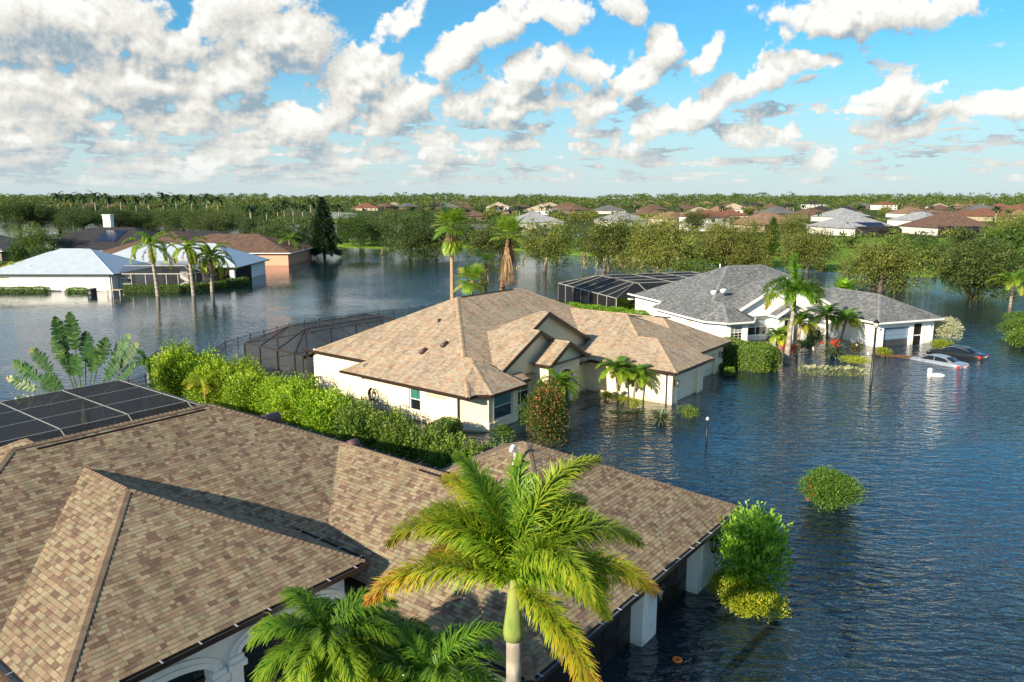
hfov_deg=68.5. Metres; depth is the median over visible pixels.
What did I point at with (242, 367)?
tall shrub
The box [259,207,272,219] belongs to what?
palm tree
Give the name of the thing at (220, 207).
broadleaf tree
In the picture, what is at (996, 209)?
palm tree
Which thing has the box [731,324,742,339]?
window
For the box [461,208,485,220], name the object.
house
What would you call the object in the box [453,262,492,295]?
fan palm
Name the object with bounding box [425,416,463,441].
clipped shrub
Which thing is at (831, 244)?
garden bush
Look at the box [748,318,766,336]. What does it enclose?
window
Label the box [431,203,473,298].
fan palm
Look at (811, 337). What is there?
shrub
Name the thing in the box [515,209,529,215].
broadleaf tree
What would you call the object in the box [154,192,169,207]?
palm tree
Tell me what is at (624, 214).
house
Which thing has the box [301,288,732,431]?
house
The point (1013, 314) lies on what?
shrub
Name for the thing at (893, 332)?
garage door
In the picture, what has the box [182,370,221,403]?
palm tree
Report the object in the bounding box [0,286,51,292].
hedge
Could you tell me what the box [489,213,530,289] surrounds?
fan palm
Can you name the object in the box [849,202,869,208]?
house
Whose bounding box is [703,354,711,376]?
garage door
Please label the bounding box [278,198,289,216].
palm tree
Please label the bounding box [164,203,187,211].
broadleaf tree
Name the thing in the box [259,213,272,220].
broadleaf tree
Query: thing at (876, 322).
street lamp
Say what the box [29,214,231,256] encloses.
house
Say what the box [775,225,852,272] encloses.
oak tree
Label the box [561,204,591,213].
house
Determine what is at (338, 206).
palm tree
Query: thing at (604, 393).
shrub
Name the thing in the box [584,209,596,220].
broadleaf tree
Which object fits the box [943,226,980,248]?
broadleaf tree
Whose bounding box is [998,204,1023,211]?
house
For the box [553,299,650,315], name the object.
hedge
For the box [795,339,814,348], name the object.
shrub
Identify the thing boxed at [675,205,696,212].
house
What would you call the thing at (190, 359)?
tall shrub
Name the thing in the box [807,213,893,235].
house
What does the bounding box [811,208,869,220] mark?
house
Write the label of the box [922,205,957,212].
house
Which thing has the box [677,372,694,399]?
garage door
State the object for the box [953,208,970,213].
house
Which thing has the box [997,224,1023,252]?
broadleaf tree
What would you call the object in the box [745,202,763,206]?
house
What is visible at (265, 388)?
tall shrub
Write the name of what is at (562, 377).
palm tree
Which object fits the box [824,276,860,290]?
banana plant
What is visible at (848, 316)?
palm tree
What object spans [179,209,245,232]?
oak tree
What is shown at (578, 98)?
sky
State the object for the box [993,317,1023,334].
shrub
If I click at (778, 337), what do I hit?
palm tree
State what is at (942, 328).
shrub
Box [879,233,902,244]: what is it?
broadleaf tree
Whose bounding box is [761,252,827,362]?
palm tree
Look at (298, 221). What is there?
broadleaf tree
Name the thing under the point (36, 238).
oak tree
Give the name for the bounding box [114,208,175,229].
oak tree
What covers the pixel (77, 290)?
hedge
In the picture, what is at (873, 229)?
pool enclosure
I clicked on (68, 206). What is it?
broadleaf tree
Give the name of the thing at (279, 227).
oak tree
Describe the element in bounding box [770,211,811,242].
oak tree
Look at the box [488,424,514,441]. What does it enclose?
shrub
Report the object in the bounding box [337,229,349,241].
broadleaf tree
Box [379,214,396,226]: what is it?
broadleaf tree
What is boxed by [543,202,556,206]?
house
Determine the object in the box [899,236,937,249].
oak tree
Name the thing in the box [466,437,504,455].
shrub
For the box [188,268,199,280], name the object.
window
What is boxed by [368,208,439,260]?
oak tree
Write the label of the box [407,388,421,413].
window
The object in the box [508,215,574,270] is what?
oak tree
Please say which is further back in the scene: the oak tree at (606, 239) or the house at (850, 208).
the house at (850, 208)
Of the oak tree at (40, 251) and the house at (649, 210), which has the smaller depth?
the oak tree at (40, 251)
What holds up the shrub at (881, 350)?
on the water
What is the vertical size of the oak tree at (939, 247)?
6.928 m
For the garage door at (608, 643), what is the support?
in the house at (184, 545)
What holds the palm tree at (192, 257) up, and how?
on the water
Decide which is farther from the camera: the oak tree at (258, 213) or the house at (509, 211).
the house at (509, 211)
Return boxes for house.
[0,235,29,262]
[0,243,269,290]
[0,403,741,681]
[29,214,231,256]
[102,231,312,265]
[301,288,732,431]
[351,203,381,210]
[377,203,398,208]
[399,203,419,208]
[426,203,443,208]
[440,203,459,209]
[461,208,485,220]
[486,202,511,209]
[502,206,524,213]
[511,211,564,229]
[513,204,530,208]
[524,204,561,214]
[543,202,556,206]
[554,203,569,208]
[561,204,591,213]
[592,205,626,213]
[594,212,649,226]
[627,264,943,347]
[631,208,665,215]
[636,204,667,211]
[649,211,682,224]
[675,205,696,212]
[677,204,697,208]
[678,210,730,230]
[681,207,714,214]
[708,207,720,211]
[716,208,748,219]
[724,203,748,212]
[730,212,808,231]
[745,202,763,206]
[753,206,794,215]
[754,203,782,211]
[788,208,824,218]
[801,201,826,208]
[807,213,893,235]
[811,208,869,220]
[814,205,831,211]
[835,205,862,212]
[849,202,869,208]
[870,201,897,209]
[886,207,935,216]
[886,212,933,225]
[897,211,990,235]
[901,202,926,208]
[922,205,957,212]
[949,203,973,208]
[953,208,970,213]
[959,208,1015,220]
[963,204,993,209]
[990,203,1008,206]
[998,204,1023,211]
[1010,209,1023,218]
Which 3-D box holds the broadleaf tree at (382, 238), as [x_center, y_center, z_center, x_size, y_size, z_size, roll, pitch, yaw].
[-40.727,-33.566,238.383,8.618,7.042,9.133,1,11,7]
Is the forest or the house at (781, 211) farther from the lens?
the forest
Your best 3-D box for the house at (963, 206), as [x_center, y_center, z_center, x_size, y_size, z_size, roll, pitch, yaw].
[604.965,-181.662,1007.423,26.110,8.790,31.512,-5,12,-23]
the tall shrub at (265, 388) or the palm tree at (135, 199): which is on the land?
the palm tree at (135, 199)
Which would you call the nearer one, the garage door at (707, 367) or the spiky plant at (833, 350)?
the garage door at (707, 367)
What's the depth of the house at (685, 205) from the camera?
911.47 m
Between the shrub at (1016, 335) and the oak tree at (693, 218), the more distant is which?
the oak tree at (693, 218)
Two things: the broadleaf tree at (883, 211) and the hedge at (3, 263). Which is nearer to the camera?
the hedge at (3, 263)
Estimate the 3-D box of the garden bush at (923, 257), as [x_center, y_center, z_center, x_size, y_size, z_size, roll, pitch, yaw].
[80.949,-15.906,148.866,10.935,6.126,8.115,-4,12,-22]
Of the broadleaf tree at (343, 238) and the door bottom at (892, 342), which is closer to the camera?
the door bottom at (892, 342)
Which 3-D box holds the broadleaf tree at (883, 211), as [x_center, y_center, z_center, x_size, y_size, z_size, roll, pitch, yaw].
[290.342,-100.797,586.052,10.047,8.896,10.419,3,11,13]
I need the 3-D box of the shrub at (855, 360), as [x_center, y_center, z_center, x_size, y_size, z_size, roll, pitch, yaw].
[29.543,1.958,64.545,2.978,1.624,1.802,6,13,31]
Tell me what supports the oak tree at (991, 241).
on the lawn at (831, 266)
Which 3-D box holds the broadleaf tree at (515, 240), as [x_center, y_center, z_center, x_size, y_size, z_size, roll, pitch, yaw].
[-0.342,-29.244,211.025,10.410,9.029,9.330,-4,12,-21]
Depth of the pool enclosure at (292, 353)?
61.48 m
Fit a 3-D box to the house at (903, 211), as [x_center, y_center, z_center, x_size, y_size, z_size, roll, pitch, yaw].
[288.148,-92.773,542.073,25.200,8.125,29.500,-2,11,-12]
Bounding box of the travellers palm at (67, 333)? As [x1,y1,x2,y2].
[6,312,138,398]
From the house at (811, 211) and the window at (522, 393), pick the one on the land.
the house at (811, 211)
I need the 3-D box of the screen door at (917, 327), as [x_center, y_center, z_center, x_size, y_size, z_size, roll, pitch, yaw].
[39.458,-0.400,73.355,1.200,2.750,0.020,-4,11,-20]
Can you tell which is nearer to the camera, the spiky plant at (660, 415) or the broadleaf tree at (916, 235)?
the spiky plant at (660, 415)
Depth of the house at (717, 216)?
318.59 m
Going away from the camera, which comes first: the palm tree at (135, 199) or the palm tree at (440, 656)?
the palm tree at (440, 656)
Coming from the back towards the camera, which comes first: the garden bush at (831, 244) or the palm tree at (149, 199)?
the palm tree at (149, 199)
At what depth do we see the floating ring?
23.11 m
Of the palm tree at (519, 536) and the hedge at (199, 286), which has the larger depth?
the hedge at (199, 286)
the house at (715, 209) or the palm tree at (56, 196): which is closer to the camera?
the palm tree at (56, 196)
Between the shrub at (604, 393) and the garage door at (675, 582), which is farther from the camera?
the shrub at (604, 393)
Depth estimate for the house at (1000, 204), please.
918.08 m
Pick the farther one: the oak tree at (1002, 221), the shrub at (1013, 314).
the oak tree at (1002, 221)
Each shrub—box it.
[4,241,28,260]
[147,337,195,397]
[172,345,226,399]
[181,354,230,405]
[211,352,267,408]
[219,362,278,415]
[248,371,301,418]
[266,370,325,426]
[290,385,352,436]
[324,391,374,440]
[333,407,386,448]
[363,406,420,450]
[372,419,425,461]
[405,423,464,466]
[424,431,487,467]
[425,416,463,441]
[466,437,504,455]
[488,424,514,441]
[516,394,534,429]
[524,372,571,449]
[599,391,615,398]
[609,395,631,402]
[617,298,634,311]
[629,398,643,407]
[676,404,700,418]
[702,564,791,623]
[707,499,796,596]
[718,363,728,371]
[723,366,735,375]
[780,343,801,353]
[793,464,869,512]
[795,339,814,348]
[803,327,826,345]
[837,354,874,364]
[849,341,863,352]
[875,346,894,355]
[928,338,954,347]
[933,316,963,340]
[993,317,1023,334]
[1002,311,1023,320]
[1002,327,1023,348]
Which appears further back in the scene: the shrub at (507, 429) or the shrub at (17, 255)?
the shrub at (17, 255)
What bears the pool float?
on the water
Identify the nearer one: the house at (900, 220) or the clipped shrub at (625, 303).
the clipped shrub at (625, 303)
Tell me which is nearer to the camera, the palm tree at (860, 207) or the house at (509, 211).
the palm tree at (860, 207)
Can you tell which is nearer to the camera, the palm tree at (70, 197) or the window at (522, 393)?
the window at (522, 393)
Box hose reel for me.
[368,388,375,400]
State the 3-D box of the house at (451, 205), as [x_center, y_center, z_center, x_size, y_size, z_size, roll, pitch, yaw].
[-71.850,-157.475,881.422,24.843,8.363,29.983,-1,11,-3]
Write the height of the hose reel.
0.948 m
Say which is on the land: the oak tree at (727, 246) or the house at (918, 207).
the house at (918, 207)
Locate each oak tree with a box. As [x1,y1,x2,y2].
[0,196,51,231]
[4,221,68,258]
[22,204,86,231]
[25,241,62,258]
[47,205,118,232]
[88,205,147,227]
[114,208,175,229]
[151,206,212,230]
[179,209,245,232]
[214,207,271,221]
[233,216,281,233]
[250,212,329,256]
[332,210,393,246]
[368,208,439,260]
[408,215,462,259]
[460,219,520,264]
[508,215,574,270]
[570,211,646,272]
[609,210,709,273]
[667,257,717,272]
[671,207,714,237]
[684,216,796,269]
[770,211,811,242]
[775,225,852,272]
[835,228,933,293]
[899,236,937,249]
[908,238,969,263]
[921,238,1023,301]
[951,235,1014,253]
[979,210,1023,247]
[1002,242,1023,276]
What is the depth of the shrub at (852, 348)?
69.09 m
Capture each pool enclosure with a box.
[0,380,200,446]
[243,313,396,379]
[558,272,701,307]
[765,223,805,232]
[854,226,901,236]
[937,226,995,236]
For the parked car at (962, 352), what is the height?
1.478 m
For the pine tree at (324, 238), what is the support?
in the water
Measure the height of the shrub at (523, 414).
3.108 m
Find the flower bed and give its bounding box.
[796,363,869,376]
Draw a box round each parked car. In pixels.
[908,353,969,367]
[927,344,988,360]
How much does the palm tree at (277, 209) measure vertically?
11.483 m
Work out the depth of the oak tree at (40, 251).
157.04 m
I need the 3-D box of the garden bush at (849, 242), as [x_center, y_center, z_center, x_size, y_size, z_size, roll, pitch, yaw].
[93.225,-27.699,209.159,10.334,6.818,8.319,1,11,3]
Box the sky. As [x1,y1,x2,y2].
[0,0,1023,198]
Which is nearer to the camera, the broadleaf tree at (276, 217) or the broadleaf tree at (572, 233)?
the broadleaf tree at (572, 233)
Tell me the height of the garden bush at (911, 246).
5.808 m
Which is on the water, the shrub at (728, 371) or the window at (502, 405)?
the shrub at (728, 371)
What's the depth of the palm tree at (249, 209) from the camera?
396.20 m
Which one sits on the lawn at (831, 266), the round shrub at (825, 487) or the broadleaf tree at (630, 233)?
the broadleaf tree at (630, 233)
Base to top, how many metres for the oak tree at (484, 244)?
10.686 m
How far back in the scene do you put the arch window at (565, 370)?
52.07 m
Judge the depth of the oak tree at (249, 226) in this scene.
264.37 m
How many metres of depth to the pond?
635.42 m
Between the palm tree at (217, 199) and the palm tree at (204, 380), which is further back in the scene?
the palm tree at (217, 199)
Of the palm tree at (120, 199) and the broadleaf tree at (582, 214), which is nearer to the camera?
the broadleaf tree at (582, 214)
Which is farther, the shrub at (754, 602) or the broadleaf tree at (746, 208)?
the broadleaf tree at (746, 208)
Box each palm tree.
[49,191,64,209]
[62,192,77,206]
[75,193,89,209]
[86,190,101,212]
[99,193,114,206]
[114,195,126,209]
[121,231,178,295]
[128,194,142,209]
[128,350,162,383]
[141,193,155,210]
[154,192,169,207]
[166,236,209,294]
[167,192,181,210]
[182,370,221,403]
[184,194,197,207]
[184,242,237,290]
[199,194,212,209]
[210,194,223,211]
[244,205,256,218]
[245,584,404,681]
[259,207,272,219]
[270,231,304,249]
[271,205,283,215]
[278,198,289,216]
[283,602,431,681]
[287,201,299,222]
[296,205,308,217]
[304,199,316,215]
[327,203,335,215]
[332,204,344,216]
[360,614,505,681]
[362,450,661,681]
[514,205,524,215]
[537,368,584,415]
[596,355,632,401]
[617,361,656,402]
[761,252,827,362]
[764,326,787,346]
[778,306,820,355]
[810,303,843,343]
[830,307,863,344]
[855,204,865,212]
[986,267,1023,306]
[990,206,1002,220]
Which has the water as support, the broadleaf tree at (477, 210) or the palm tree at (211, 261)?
the palm tree at (211, 261)
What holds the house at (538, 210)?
on the land
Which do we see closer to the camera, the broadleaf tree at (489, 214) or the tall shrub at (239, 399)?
the tall shrub at (239, 399)
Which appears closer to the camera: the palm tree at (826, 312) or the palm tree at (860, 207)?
the palm tree at (826, 312)
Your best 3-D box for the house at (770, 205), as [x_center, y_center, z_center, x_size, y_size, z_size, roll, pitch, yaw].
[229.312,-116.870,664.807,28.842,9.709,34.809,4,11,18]
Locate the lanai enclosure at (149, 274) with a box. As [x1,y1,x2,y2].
[119,261,217,288]
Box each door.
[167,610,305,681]
[543,607,630,681]
[656,559,686,617]
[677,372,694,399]
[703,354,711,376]
[784,320,798,339]
[883,326,908,339]
[912,323,921,343]
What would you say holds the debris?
on the water
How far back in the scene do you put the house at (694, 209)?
510.92 m
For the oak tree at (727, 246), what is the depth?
146.72 m
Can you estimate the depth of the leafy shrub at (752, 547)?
25.90 m
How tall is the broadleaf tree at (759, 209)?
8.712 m
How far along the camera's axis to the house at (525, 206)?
930.96 m
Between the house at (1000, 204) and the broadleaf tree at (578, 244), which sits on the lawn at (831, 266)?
the broadleaf tree at (578, 244)
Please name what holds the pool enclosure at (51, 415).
on the water
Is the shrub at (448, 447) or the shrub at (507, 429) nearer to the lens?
the shrub at (448, 447)
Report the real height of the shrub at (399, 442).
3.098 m
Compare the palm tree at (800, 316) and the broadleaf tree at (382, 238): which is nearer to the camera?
the palm tree at (800, 316)
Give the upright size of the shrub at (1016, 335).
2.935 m
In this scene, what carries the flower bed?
in the water
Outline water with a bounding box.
[0,221,1023,681]
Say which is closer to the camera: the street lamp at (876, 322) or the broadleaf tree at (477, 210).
the street lamp at (876, 322)
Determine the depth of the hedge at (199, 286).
116.21 m
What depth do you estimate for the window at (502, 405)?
46.74 m
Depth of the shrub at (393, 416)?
41.78 m
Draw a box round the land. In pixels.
[45,199,1023,238]
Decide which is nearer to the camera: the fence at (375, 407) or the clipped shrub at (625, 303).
the fence at (375, 407)
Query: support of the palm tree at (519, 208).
on the land
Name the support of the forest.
on the land
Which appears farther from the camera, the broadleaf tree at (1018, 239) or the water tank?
the broadleaf tree at (1018, 239)
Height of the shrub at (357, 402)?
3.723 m
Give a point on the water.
(910, 569)
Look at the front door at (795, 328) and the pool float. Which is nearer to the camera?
the pool float
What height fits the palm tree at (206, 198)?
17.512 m
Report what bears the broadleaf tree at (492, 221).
in the water
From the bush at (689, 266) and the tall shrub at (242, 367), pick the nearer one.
the tall shrub at (242, 367)
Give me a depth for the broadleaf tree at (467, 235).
225.62 m
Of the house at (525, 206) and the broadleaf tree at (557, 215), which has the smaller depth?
the broadleaf tree at (557, 215)
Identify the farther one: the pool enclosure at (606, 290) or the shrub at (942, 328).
the pool enclosure at (606, 290)
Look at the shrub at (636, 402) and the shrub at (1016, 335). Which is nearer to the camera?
the shrub at (636, 402)
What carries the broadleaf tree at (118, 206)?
on the land
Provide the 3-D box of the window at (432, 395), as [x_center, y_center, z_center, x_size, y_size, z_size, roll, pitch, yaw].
[-4.640,3.355,46.757,1.600,0.480,0.070,8,14,37]
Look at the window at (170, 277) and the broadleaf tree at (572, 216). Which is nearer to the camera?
the window at (170, 277)
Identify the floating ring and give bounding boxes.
[672,656,682,662]
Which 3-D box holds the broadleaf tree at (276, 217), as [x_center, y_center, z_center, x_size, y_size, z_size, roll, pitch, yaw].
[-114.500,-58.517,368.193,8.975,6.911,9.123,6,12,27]
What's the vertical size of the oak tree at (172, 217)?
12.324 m
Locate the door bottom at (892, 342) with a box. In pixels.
[883,338,907,345]
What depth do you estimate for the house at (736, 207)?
671.11 m
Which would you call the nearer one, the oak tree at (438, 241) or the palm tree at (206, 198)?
the oak tree at (438, 241)
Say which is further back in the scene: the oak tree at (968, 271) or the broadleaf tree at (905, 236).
the broadleaf tree at (905, 236)
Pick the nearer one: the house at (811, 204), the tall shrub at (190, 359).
the tall shrub at (190, 359)
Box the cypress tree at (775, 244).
[764,216,781,256]
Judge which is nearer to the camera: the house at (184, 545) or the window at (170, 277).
the house at (184, 545)
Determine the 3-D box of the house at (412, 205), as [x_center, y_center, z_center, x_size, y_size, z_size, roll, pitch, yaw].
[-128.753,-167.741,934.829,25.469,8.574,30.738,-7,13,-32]
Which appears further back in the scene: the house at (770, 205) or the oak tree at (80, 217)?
the house at (770, 205)
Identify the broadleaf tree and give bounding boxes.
[57,204,78,209]
[110,203,123,209]
[124,204,140,212]
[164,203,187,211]
[210,202,223,210]
[233,214,251,227]
[239,204,252,211]
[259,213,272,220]
[268,215,286,223]
[269,204,286,218]
[295,215,312,226]
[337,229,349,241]
[371,224,391,242]
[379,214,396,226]
[416,209,432,220]
[460,222,474,244]
[472,207,485,212]
[482,209,497,220]
[484,216,512,228]
[501,223,530,247]
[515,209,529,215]
[548,224,576,247]
[549,211,565,220]
[567,211,581,221]
[572,228,600,251]
[577,210,590,221]
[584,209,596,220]
[611,222,649,245]
[742,205,753,213]
[754,207,766,210]
[878,207,890,215]
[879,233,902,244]
[895,232,911,243]
[908,230,938,250]
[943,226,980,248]
[973,226,1007,246]
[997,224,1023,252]
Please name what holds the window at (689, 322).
in the house at (725, 301)
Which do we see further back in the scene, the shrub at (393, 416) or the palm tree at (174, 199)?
the palm tree at (174, 199)
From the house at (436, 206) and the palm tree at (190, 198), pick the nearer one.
the palm tree at (190, 198)
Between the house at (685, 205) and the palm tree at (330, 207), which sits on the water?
the palm tree at (330, 207)
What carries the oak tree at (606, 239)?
on the ground
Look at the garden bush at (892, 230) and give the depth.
271.73 m
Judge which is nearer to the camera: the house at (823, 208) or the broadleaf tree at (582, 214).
the broadleaf tree at (582, 214)
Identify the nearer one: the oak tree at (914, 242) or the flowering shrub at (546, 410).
the flowering shrub at (546, 410)
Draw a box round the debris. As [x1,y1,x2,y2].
[875,353,914,358]
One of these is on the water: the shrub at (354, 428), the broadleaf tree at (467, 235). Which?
the shrub at (354, 428)
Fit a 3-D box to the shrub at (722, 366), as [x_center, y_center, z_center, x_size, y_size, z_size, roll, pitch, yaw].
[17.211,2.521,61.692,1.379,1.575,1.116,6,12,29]
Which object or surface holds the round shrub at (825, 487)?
on the water
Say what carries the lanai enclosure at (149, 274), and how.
attached to the house at (60, 269)
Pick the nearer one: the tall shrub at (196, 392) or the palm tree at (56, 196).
the tall shrub at (196, 392)
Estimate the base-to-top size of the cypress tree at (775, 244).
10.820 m
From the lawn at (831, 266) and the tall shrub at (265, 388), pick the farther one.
the lawn at (831, 266)
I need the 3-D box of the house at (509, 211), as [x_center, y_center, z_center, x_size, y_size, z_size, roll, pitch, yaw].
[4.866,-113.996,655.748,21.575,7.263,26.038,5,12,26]
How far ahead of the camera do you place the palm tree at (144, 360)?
56.96 m
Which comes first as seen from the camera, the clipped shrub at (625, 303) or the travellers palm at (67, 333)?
the travellers palm at (67, 333)
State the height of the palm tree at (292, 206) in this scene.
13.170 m
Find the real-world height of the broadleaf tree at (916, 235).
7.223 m
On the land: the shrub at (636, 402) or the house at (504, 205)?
the house at (504, 205)
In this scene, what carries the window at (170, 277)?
in the house at (60, 269)
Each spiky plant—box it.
[643,404,679,425]
[815,338,852,358]
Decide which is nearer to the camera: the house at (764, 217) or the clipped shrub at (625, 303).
the clipped shrub at (625, 303)
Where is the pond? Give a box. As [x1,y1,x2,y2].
[308,212,356,218]
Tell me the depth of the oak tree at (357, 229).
216.51 m
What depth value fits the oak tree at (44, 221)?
307.58 m
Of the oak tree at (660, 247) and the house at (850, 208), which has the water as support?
the oak tree at (660, 247)
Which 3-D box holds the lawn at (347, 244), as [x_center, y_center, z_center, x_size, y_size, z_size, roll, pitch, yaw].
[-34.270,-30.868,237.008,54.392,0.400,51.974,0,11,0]
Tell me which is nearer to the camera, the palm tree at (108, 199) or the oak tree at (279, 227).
the oak tree at (279, 227)
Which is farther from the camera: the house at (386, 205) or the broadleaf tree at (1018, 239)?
the house at (386, 205)
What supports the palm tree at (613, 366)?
on the water
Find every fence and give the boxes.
[128,304,436,383]
[361,396,386,414]
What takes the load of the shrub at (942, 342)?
on the water
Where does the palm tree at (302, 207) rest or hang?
on the water
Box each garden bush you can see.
[467,217,480,221]
[775,252,824,261]
[815,238,838,250]
[829,230,868,247]
[875,217,885,221]
[887,227,899,236]
[893,241,919,253]
[902,245,946,269]
[939,226,960,236]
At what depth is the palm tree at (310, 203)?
395.33 m
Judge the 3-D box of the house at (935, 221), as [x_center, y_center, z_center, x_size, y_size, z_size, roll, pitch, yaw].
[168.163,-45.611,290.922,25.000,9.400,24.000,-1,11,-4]
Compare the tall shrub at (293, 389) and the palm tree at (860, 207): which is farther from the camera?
the palm tree at (860, 207)
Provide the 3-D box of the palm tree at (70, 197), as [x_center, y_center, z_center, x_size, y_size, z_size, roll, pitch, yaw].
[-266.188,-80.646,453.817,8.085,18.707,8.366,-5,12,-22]
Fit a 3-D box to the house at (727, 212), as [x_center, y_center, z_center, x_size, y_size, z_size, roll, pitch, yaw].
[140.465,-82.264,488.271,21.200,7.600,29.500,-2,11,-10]
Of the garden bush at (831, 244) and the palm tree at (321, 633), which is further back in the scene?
the garden bush at (831, 244)
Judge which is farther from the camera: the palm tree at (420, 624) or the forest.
the forest
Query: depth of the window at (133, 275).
120.98 m
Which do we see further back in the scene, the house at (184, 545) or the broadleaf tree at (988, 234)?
the broadleaf tree at (988, 234)
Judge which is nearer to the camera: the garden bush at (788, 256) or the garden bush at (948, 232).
the garden bush at (788, 256)
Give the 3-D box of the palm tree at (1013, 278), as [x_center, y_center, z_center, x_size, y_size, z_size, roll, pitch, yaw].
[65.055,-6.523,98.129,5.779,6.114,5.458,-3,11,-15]
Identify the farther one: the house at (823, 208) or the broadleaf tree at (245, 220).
the house at (823, 208)
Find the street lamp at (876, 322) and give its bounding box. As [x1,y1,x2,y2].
[869,319,879,388]
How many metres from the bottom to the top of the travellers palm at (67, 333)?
8.106 m
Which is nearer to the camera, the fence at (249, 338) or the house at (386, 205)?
the fence at (249, 338)
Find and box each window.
[128,272,135,284]
[161,268,180,280]
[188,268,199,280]
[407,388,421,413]
[428,392,445,400]
[493,391,513,422]
[518,375,530,407]
[560,369,571,376]
[686,318,692,325]
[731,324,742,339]
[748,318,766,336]
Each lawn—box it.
[336,239,471,247]
[514,237,1023,277]
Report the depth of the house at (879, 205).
880.70 m
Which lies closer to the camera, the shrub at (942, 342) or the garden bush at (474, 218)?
the shrub at (942, 342)
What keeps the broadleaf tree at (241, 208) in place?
on the land
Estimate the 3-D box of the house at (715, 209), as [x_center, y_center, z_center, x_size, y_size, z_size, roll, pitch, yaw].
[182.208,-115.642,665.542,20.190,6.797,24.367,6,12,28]
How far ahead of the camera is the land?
677.33 m
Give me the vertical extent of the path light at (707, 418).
2.760 m
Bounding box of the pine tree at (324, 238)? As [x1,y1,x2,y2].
[305,196,343,257]
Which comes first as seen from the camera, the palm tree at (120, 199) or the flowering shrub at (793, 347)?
the flowering shrub at (793, 347)
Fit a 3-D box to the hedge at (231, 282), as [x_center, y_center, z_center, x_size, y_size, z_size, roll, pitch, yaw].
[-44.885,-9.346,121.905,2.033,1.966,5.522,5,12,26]
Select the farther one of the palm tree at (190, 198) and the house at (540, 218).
the palm tree at (190, 198)
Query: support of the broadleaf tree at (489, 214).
on the land
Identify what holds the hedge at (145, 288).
on the water
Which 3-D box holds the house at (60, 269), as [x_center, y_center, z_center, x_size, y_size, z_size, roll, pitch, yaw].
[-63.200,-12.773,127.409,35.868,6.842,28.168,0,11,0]
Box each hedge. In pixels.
[0,261,18,266]
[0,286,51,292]
[64,287,86,292]
[123,284,184,292]
[182,280,226,291]
[220,277,249,286]
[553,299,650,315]
[722,336,782,372]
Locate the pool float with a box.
[927,368,944,376]
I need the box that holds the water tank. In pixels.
[86,287,96,295]
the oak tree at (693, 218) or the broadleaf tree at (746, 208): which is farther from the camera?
the broadleaf tree at (746, 208)
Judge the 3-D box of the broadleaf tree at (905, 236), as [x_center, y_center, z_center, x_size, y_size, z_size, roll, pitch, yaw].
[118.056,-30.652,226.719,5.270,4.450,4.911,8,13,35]
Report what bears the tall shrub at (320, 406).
on the water
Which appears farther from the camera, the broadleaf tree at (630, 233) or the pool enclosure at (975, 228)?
the pool enclosure at (975, 228)
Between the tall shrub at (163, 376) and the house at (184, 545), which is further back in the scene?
the tall shrub at (163, 376)
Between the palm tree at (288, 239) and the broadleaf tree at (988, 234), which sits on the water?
the palm tree at (288, 239)
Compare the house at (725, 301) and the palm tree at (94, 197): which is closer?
the house at (725, 301)
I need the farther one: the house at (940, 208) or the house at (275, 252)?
the house at (940, 208)
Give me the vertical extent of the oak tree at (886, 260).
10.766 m
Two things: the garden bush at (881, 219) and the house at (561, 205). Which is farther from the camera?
the house at (561, 205)
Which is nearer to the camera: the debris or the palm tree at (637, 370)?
the palm tree at (637, 370)
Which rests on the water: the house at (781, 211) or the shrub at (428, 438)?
the shrub at (428, 438)
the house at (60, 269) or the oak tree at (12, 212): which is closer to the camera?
the house at (60, 269)
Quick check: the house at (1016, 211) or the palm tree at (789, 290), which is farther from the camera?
the house at (1016, 211)
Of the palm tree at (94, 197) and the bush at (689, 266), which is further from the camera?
the palm tree at (94, 197)
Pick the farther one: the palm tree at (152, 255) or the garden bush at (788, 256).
the garden bush at (788, 256)
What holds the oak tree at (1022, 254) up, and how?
on the lawn at (831, 266)
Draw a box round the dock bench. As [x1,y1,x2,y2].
[107,289,123,295]
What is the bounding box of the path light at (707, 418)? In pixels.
[705,417,708,446]
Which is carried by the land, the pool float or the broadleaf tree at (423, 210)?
the broadleaf tree at (423, 210)
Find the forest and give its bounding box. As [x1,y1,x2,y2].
[0,191,1023,209]
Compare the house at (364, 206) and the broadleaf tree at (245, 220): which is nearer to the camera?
the broadleaf tree at (245, 220)
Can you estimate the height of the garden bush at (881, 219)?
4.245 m
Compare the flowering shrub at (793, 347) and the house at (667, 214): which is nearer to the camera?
the flowering shrub at (793, 347)
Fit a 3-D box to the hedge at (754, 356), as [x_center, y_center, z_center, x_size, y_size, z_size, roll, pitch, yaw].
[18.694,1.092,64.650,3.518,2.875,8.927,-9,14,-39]
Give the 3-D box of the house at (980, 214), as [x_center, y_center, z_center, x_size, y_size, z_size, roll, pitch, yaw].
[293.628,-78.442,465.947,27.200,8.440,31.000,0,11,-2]
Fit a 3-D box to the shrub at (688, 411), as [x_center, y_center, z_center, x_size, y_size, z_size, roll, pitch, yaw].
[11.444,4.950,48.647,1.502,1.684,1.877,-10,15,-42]
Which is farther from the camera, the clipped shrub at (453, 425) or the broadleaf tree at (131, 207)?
the broadleaf tree at (131, 207)
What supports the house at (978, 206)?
on the land
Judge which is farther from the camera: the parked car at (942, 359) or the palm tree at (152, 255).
the palm tree at (152, 255)
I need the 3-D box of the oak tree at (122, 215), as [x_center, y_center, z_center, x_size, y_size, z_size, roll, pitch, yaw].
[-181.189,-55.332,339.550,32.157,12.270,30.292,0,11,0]
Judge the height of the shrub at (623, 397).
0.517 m

